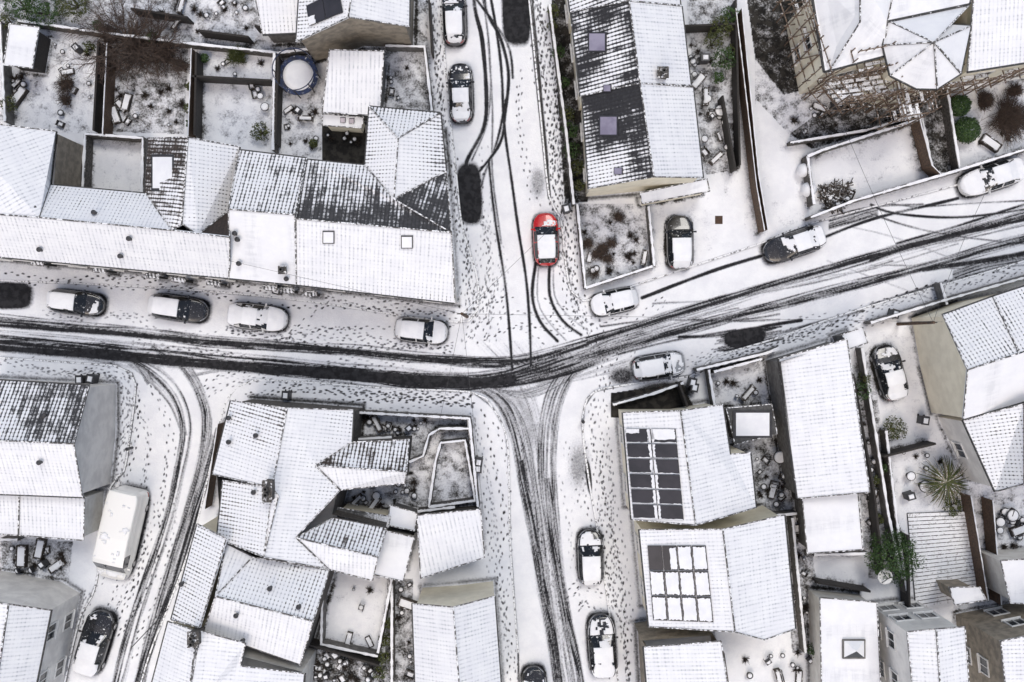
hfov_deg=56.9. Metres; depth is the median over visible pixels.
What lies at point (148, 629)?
overhead cable
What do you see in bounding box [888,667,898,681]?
window
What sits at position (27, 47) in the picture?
garden shed
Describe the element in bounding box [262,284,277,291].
bay window porch
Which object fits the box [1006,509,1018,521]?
garden table
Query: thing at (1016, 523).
garden chair
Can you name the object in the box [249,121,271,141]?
garden shrub
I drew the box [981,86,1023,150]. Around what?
bare bush
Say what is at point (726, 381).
dead plant
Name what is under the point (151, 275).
bay window porch
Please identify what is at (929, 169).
wooden fence
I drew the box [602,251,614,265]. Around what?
dead plant
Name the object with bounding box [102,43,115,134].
wooden fence
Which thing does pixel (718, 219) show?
drain cover
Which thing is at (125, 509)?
delivery van
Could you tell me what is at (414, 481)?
dead plant
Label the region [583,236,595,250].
dead plant
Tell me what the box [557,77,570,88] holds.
garden shrub
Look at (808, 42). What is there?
window
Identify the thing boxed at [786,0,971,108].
villa
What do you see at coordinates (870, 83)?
scaffolding
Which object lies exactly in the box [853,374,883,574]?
wooden fence
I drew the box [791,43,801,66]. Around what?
window
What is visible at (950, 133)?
garden wall
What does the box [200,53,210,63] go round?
garden shrub
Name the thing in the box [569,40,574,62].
window
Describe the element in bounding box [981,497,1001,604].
wooden fence
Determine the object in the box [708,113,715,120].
wheelie bin
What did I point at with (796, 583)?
garden wall
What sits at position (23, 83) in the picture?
plant pot
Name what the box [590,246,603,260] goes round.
dead plant
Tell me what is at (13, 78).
dead plant
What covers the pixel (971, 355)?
detached house
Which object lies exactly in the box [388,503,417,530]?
garden shed
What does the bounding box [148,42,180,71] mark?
bare bush
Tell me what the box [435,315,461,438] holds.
overhead cable
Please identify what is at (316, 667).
wooden crate
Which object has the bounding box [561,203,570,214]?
wheelie bin
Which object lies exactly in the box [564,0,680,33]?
terraced house
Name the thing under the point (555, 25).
garden shrub
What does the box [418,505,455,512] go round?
garden wall
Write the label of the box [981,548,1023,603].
terraced house
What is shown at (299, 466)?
corner house
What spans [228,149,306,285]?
terraced house
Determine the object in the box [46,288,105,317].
parked car
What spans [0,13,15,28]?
garden shrub
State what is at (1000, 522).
garden table
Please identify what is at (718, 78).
garden shrub
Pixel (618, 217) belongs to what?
dead plant
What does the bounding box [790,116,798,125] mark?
dead plant
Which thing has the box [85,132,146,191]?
garden wall
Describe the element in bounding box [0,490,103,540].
extension
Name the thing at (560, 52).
garden shrub
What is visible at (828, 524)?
outbuilding
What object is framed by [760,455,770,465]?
wooden crate
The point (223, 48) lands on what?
garden wall
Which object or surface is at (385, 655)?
garden shrub
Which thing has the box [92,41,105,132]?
wooden fence
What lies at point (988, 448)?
terraced house
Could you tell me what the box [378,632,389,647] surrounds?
garden shrub
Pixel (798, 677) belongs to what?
raised planter
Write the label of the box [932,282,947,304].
garden wall
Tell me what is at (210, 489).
wooden fence
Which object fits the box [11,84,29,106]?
raised planter
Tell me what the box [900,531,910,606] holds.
wooden fence
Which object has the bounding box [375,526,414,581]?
flat roof extension
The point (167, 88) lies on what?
dead plant
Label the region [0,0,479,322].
kerb
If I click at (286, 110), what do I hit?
raised planter
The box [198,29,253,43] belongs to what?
wooden fence
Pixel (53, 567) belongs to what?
raised planter
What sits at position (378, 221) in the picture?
corner house
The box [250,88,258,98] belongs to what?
wooden crate
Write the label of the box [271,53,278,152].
garden wall
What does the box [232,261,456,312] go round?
overhead cable
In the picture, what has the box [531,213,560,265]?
parked car
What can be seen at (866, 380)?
garden shrub
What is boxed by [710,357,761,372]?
garden wall
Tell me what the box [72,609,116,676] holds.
parked car
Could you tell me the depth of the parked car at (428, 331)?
68.83 m
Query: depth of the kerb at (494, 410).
69.86 m
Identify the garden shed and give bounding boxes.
[3,23,50,72]
[322,113,364,132]
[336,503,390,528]
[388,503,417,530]
[397,596,417,611]
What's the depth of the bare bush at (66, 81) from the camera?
69.18 m
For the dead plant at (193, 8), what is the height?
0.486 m
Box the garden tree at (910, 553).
[864,525,926,586]
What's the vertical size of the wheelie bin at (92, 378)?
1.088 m
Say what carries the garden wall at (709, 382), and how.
on the garden ground at (232, 112)
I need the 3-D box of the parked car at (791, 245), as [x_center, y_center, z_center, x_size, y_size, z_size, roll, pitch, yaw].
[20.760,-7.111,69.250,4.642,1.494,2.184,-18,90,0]
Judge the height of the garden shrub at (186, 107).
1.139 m
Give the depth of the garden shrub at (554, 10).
68.91 m
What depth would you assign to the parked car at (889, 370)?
68.94 m
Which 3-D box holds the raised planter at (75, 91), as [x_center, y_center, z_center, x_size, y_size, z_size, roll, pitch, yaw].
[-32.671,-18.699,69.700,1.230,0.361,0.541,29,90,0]
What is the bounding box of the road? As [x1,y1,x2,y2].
[0,0,1023,681]
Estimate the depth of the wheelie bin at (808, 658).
69.27 m
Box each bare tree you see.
[54,0,165,92]
[109,6,189,86]
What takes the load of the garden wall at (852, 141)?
on the garden ground at (232, 112)
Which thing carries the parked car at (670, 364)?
on the road
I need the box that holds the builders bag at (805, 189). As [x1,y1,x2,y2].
[801,183,816,196]
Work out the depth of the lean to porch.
67.68 m
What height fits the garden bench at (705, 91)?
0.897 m
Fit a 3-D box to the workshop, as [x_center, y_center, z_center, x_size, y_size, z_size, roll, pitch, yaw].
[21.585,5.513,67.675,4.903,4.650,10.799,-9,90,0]
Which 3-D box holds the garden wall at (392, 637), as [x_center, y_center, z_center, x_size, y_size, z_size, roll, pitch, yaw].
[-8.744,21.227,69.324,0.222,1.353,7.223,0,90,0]
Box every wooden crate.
[43,545,50,553]
[55,120,65,127]
[122,117,132,125]
[217,0,226,6]
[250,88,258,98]
[313,664,323,672]
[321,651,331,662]
[336,672,348,681]
[366,667,372,674]
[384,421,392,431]
[388,87,394,95]
[403,668,413,679]
[701,146,710,158]
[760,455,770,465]
[769,480,780,488]
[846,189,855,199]
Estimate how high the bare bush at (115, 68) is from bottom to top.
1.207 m
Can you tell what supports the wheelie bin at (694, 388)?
on the pavement
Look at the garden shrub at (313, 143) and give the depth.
69.25 m
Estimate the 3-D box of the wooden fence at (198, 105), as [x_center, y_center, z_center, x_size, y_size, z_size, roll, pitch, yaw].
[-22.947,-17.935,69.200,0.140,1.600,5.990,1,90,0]
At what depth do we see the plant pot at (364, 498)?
69.48 m
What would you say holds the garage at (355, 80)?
on the garden ground at (232, 112)
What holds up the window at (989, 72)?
in the detached house at (995, 47)
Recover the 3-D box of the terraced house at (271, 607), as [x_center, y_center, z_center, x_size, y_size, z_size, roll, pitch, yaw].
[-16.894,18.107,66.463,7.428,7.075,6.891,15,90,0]
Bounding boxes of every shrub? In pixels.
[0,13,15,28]
[0,94,17,112]
[2,0,40,23]
[23,0,62,30]
[56,0,91,24]
[82,41,95,54]
[184,103,188,113]
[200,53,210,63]
[223,40,248,66]
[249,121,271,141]
[309,138,317,147]
[372,665,387,680]
[376,649,389,664]
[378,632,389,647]
[385,615,395,629]
[547,1,559,18]
[547,20,557,31]
[551,45,564,58]
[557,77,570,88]
[560,105,574,120]
[561,121,579,141]
[564,140,581,158]
[571,159,583,176]
[573,179,585,191]
[703,31,723,49]
[708,13,733,40]
[710,45,735,73]
[711,70,724,83]
[719,6,740,22]
[722,44,735,59]
[807,643,814,657]
[856,371,870,383]
[856,381,871,402]
[873,474,880,487]
[878,513,883,524]
[880,415,907,440]
[881,461,887,473]
[942,497,963,516]
[951,94,971,116]
[954,116,981,143]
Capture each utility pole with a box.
[457,312,468,317]
[896,321,936,325]
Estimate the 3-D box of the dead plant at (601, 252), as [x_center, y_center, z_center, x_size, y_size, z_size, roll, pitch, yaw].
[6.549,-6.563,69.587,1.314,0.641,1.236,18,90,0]
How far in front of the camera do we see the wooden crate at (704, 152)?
69.61 m
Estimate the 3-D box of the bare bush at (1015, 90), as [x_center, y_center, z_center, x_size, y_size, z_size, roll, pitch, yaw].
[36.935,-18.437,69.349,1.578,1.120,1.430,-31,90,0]
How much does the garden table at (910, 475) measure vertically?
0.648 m
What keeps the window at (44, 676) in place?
in the terraced house at (37, 617)
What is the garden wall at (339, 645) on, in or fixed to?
on the garden ground at (232, 112)
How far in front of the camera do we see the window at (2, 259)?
69.22 m
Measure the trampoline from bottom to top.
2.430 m
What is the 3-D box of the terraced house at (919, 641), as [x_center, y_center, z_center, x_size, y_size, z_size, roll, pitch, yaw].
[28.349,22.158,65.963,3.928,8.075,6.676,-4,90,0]
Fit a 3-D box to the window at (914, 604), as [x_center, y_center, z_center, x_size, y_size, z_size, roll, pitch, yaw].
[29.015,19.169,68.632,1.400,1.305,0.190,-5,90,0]
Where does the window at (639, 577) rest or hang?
in the semi detached house at (731, 573)
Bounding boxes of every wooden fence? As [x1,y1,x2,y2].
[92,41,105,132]
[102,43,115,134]
[131,8,193,24]
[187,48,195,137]
[192,75,271,85]
[193,52,202,138]
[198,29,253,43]
[204,422,223,508]
[255,25,261,33]
[274,56,282,147]
[309,638,381,666]
[428,0,434,57]
[675,382,688,406]
[685,23,735,32]
[717,95,736,172]
[730,0,740,167]
[731,8,764,232]
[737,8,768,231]
[812,577,870,592]
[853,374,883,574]
[880,441,935,457]
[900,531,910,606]
[909,115,940,176]
[960,492,988,600]
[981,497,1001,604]
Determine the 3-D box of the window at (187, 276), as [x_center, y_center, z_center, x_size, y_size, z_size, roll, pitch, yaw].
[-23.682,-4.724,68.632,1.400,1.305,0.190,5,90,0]
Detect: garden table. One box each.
[257,93,263,98]
[260,102,268,110]
[372,491,380,499]
[701,135,707,141]
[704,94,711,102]
[714,105,721,115]
[773,450,783,463]
[905,471,915,480]
[918,480,931,492]
[995,517,1005,526]
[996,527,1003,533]
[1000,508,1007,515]
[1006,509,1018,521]
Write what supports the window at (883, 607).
in the terraced house at (919, 641)
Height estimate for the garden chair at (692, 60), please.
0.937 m
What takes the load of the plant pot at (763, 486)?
on the garden ground at (232, 112)
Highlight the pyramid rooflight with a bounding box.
[842,639,865,658]
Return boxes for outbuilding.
[794,494,863,553]
[936,579,986,604]
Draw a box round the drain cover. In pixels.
[715,216,722,223]
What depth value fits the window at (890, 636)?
66.24 m
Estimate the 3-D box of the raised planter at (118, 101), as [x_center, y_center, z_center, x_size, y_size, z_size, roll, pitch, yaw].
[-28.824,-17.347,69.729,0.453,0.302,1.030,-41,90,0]
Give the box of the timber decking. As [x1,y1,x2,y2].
[907,511,975,606]
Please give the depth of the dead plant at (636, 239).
69.73 m
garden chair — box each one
[14,567,23,573]
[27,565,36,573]
[202,12,210,18]
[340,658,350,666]
[358,603,364,611]
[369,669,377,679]
[404,487,410,494]
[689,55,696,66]
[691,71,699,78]
[763,656,771,665]
[1006,520,1019,526]
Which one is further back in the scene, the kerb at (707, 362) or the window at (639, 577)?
the kerb at (707, 362)
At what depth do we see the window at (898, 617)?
66.28 m
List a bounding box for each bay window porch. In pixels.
[29,261,56,266]
[92,268,116,273]
[145,272,167,279]
[171,276,192,283]
[206,279,226,286]
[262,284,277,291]
[280,287,297,293]
[302,290,319,297]
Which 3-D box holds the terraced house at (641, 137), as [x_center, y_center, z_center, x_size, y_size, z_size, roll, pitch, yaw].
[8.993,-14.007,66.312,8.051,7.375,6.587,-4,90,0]
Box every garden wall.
[0,21,14,124]
[0,535,24,540]
[17,19,310,57]
[81,133,93,186]
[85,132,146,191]
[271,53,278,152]
[320,596,378,657]
[358,434,393,439]
[359,410,479,506]
[377,579,393,652]
[385,44,433,110]
[390,580,394,681]
[409,426,468,462]
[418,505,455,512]
[427,437,475,507]
[547,4,574,206]
[575,204,586,288]
[585,265,653,289]
[611,381,683,405]
[645,206,655,266]
[693,346,779,370]
[704,369,715,404]
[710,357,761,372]
[772,509,796,515]
[786,129,866,145]
[787,516,806,652]
[801,119,917,158]
[801,156,815,206]
[804,148,1023,220]
[812,550,867,555]
[855,348,902,577]
[864,112,932,163]
[864,275,1023,323]
[879,429,906,592]
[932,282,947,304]
[939,87,960,174]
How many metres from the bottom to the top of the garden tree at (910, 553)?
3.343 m
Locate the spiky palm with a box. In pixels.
[915,455,968,506]
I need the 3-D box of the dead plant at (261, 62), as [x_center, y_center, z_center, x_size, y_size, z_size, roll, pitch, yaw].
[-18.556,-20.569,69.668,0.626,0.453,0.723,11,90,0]
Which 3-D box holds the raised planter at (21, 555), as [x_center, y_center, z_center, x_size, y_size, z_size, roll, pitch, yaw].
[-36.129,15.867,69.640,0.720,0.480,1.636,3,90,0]
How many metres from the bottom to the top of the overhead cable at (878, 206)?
0.418 m
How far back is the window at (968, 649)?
68.17 m
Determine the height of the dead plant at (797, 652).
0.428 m
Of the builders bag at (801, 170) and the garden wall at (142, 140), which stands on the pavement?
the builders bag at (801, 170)
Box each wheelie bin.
[37,559,50,569]
[70,42,83,54]
[75,374,86,383]
[85,372,99,383]
[272,285,283,294]
[281,389,291,399]
[294,106,302,114]
[322,671,329,679]
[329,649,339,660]
[404,424,412,432]
[475,455,482,466]
[476,465,481,472]
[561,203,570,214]
[686,376,697,385]
[688,383,698,392]
[697,53,709,64]
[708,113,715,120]
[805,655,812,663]
[887,308,900,318]
[902,490,916,500]
[916,414,929,424]
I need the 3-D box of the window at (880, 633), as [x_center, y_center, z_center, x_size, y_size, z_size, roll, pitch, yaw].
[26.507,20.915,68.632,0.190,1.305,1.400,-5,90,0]
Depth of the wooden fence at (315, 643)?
68.66 m
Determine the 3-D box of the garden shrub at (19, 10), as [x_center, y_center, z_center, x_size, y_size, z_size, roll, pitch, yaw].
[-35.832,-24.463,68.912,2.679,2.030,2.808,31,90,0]
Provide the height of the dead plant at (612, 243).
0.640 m
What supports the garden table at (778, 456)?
on the garden ground at (232, 112)
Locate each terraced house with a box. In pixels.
[0,124,239,281]
[0,571,79,681]
[144,137,240,237]
[151,616,207,681]
[170,516,227,647]
[191,631,315,681]
[204,543,333,664]
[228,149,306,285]
[411,581,501,681]
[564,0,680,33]
[569,0,691,110]
[580,83,703,196]
[634,621,728,681]
[878,600,969,681]
[939,403,1023,491]
[955,603,1023,681]
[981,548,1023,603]
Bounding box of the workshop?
[766,338,870,498]
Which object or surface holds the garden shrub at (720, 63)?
on the garden ground at (232, 112)
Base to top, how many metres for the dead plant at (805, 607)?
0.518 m
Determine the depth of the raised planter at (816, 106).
69.61 m
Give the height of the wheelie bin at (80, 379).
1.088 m
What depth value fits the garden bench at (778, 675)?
69.42 m
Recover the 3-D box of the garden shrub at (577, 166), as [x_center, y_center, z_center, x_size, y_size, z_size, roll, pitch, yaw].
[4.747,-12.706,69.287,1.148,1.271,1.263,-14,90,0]
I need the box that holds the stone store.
[832,327,867,348]
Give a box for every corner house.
[212,399,412,580]
[295,105,456,303]
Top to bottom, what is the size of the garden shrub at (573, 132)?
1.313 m
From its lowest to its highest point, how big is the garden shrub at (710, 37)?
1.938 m
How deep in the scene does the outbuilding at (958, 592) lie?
66.90 m
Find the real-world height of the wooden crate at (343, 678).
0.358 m
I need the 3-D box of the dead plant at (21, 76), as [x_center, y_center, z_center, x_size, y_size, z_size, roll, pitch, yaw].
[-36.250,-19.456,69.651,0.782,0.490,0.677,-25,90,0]
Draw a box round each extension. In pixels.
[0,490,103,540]
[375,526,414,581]
[724,404,777,444]
[808,590,880,681]
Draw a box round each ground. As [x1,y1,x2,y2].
[0,0,1023,681]
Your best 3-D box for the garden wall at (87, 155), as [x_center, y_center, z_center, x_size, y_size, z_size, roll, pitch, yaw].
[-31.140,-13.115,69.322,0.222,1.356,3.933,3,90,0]
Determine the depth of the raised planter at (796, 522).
69.54 m
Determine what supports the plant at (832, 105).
on the garden ground at (232, 112)
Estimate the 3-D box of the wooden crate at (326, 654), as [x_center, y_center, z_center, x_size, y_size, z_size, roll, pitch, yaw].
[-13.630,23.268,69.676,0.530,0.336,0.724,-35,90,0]
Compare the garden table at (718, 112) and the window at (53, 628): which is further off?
the garden table at (718, 112)
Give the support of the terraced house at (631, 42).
on the garden ground at (232, 112)
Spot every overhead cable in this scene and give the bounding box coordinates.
[130,609,167,648]
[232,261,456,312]
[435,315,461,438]
[462,318,482,506]
[467,191,588,308]
[496,314,928,321]
[827,87,932,320]
[934,196,983,318]
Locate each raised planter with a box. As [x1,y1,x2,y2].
[11,78,20,88]
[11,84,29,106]
[15,544,28,567]
[32,538,47,559]
[46,558,65,573]
[60,68,74,76]
[60,85,78,94]
[111,104,122,124]
[114,98,126,113]
[120,92,133,111]
[283,105,293,113]
[344,631,353,644]
[365,635,373,647]
[586,251,592,262]
[692,71,706,89]
[767,483,777,499]
[792,515,798,533]
[795,670,802,681]
[812,101,827,112]
[862,489,878,497]
[978,133,1002,152]
[1008,523,1023,537]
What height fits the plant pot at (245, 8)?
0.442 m
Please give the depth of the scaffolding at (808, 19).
65.97 m
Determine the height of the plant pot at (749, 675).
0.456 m
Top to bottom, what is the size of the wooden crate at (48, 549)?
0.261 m
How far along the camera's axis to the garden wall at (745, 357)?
68.60 m
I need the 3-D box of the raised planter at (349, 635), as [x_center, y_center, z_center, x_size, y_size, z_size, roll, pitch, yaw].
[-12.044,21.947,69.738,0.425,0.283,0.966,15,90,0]
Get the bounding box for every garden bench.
[170,20,181,31]
[173,0,186,14]
[296,115,313,121]
[349,493,362,504]
[367,498,380,509]
[369,415,383,432]
[640,249,647,265]
[701,85,708,105]
[707,108,726,117]
[708,148,724,165]
[715,132,722,141]
[739,384,756,401]
[773,667,784,681]
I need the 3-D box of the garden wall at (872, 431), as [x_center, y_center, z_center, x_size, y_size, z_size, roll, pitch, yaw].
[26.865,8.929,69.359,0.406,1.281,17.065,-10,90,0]
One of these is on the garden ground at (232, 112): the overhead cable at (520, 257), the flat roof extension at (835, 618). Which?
the flat roof extension at (835, 618)
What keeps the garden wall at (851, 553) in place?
on the garden ground at (232, 112)
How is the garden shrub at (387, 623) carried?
on the garden ground at (232, 112)
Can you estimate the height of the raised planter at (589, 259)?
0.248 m
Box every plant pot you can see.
[20,81,27,86]
[57,109,64,115]
[242,5,248,11]
[255,86,260,91]
[359,495,365,501]
[366,419,372,424]
[398,586,403,592]
[411,492,416,498]
[746,672,752,678]
[760,483,766,489]
[773,501,779,507]
[778,492,784,497]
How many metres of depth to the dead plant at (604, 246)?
69.55 m
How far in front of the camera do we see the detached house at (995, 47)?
63.59 m
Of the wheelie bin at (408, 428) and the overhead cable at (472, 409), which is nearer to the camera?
the overhead cable at (472, 409)
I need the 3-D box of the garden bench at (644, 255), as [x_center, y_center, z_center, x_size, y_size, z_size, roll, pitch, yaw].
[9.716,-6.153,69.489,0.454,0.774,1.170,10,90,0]
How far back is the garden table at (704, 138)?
69.42 m
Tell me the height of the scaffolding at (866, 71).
8.100 m
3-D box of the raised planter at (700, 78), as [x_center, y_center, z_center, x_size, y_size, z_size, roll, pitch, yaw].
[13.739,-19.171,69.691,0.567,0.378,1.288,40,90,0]
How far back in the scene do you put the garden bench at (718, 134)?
69.59 m
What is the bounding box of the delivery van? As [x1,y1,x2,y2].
[92,485,148,579]
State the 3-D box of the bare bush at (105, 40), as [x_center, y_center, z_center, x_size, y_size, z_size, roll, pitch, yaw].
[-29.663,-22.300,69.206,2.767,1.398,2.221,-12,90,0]
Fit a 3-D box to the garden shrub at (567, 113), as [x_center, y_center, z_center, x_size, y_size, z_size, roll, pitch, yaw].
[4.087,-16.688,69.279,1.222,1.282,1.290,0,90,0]
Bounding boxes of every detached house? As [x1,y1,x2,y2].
[295,0,413,60]
[618,403,756,525]
[634,505,795,639]
[912,285,1023,419]
[939,0,1023,90]
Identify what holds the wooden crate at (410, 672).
on the garden ground at (232, 112)
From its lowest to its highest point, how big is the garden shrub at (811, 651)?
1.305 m
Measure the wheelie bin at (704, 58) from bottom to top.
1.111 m
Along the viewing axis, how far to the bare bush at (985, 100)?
69.20 m
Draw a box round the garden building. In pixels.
[255,0,301,42]
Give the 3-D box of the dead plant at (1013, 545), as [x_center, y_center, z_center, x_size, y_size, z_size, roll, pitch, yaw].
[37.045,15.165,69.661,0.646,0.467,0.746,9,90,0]
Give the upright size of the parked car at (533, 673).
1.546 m
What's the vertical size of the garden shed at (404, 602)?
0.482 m
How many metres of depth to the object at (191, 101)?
68.56 m
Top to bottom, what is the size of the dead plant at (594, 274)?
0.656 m
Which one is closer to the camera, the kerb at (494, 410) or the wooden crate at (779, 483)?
the wooden crate at (779, 483)
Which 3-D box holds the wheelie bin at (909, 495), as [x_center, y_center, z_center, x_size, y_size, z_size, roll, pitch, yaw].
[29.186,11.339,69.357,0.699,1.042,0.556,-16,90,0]
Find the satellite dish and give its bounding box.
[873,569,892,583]
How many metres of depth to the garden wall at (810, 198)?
68.69 m
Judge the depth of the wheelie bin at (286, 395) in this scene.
68.84 m
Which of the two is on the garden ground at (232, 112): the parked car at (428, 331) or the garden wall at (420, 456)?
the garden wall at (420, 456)
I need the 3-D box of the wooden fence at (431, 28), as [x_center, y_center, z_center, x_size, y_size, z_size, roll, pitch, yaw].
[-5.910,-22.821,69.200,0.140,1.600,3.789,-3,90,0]
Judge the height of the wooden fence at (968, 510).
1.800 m
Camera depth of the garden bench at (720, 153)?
69.44 m
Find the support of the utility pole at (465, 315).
on the pavement
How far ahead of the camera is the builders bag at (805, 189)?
69.04 m
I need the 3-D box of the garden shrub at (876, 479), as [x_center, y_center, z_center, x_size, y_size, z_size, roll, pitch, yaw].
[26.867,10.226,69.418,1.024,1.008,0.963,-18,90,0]
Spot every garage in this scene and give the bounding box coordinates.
[322,49,386,120]
[417,505,484,578]
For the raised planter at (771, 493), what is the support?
on the garden ground at (232, 112)
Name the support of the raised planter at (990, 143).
on the garden ground at (232, 112)
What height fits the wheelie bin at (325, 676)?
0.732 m
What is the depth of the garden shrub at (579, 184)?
69.12 m
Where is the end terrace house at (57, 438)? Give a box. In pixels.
[0,379,115,497]
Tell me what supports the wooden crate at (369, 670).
on the garden ground at (232, 112)
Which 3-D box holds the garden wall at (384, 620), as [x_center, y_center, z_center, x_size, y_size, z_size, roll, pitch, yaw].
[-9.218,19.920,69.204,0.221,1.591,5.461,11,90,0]
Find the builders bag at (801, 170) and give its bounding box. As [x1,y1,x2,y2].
[796,163,806,176]
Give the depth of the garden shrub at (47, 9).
68.55 m
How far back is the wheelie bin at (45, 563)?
69.07 m
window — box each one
[0,258,12,261]
[38,667,50,681]
[46,619,59,642]
[53,655,66,678]
[62,609,75,631]
[68,265,87,267]
[107,268,124,271]
[180,275,198,278]
[216,279,235,281]
[564,0,569,23]
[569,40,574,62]
[574,77,578,99]
[580,120,583,141]
[583,164,586,182]
[618,424,622,443]
[622,473,626,492]
[634,532,639,553]
[638,576,643,597]
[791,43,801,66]
[802,33,812,55]
[831,69,855,80]
[878,602,899,611]
[878,621,881,639]
[880,659,885,678]
[885,627,895,651]
[888,612,914,621]
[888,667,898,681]
[898,600,923,608]
[913,610,939,618]
[950,440,967,458]
[967,646,971,665]
[968,70,995,79]
[976,653,989,677]
[983,606,1009,616]
[1001,73,1023,81]
[1001,616,1023,626]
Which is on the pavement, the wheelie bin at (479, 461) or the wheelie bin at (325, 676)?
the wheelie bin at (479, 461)
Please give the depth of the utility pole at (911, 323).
66.90 m
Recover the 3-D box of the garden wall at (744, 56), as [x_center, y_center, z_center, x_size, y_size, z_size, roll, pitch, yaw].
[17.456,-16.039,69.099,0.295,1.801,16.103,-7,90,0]
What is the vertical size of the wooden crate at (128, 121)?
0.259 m
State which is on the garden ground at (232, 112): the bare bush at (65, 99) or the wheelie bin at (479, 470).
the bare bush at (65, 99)
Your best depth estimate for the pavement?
69.89 m
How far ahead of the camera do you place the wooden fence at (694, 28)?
68.80 m
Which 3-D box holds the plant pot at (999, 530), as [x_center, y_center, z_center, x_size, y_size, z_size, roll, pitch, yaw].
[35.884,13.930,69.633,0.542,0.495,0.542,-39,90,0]
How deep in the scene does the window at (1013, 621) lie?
66.32 m
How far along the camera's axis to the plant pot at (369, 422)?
69.51 m
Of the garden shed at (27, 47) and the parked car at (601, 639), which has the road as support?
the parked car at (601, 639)
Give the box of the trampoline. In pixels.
[272,48,320,98]
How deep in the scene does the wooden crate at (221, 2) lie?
69.68 m
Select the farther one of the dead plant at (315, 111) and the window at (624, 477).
the dead plant at (315, 111)
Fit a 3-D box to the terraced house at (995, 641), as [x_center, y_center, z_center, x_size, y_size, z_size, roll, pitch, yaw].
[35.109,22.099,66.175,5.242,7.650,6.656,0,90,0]
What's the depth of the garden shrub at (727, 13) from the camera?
68.45 m
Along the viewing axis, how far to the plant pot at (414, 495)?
69.49 m
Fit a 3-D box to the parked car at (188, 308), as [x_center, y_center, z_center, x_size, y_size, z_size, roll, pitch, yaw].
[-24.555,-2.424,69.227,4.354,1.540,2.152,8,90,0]
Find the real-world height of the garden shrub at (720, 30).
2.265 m
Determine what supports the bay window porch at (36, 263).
attached to the terraced house at (65, 218)
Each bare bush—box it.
[51,72,76,95]
[55,89,71,108]
[91,21,123,49]
[110,56,124,72]
[113,23,160,76]
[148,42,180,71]
[168,53,189,73]
[976,88,996,112]
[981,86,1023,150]
[1003,81,1023,99]
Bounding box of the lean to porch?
[640,178,709,205]
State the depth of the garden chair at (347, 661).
69.39 m
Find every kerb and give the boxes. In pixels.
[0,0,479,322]
[0,357,136,681]
[140,379,256,681]
[256,379,518,652]
[528,0,1023,301]
[582,260,1023,681]
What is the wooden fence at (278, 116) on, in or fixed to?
on the garden ground at (232, 112)
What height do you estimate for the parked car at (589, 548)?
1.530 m
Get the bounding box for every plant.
[10,73,16,82]
[15,72,25,80]
[30,561,37,570]
[139,89,148,98]
[146,101,153,109]
[163,82,171,92]
[189,5,197,12]
[195,9,202,17]
[257,57,264,67]
[309,107,318,115]
[365,586,372,594]
[410,476,416,485]
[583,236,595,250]
[588,264,599,279]
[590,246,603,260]
[594,243,608,259]
[595,241,611,251]
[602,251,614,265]
[605,235,620,249]
[611,209,625,224]
[624,255,634,262]
[632,236,640,243]
[722,376,730,386]
[730,378,737,388]
[742,656,749,664]
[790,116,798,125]
[794,649,801,657]
[802,603,808,613]
[829,100,842,109]
[1000,543,1008,549]
[1010,542,1017,548]
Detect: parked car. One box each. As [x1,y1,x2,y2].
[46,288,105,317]
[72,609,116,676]
[147,293,208,323]
[227,302,287,332]
[395,316,447,345]
[440,0,467,45]
[446,63,474,122]
[521,665,546,681]
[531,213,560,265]
[575,529,605,585]
[586,613,617,677]
[590,286,638,316]
[632,350,684,380]
[665,216,696,269]
[762,225,826,263]
[869,345,908,400]
[957,158,1023,197]
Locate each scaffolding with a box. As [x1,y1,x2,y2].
[772,0,858,98]
[803,68,949,117]
[831,41,897,96]
[863,76,941,131]
[914,63,1023,102]
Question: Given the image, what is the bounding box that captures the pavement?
[0,0,1023,681]

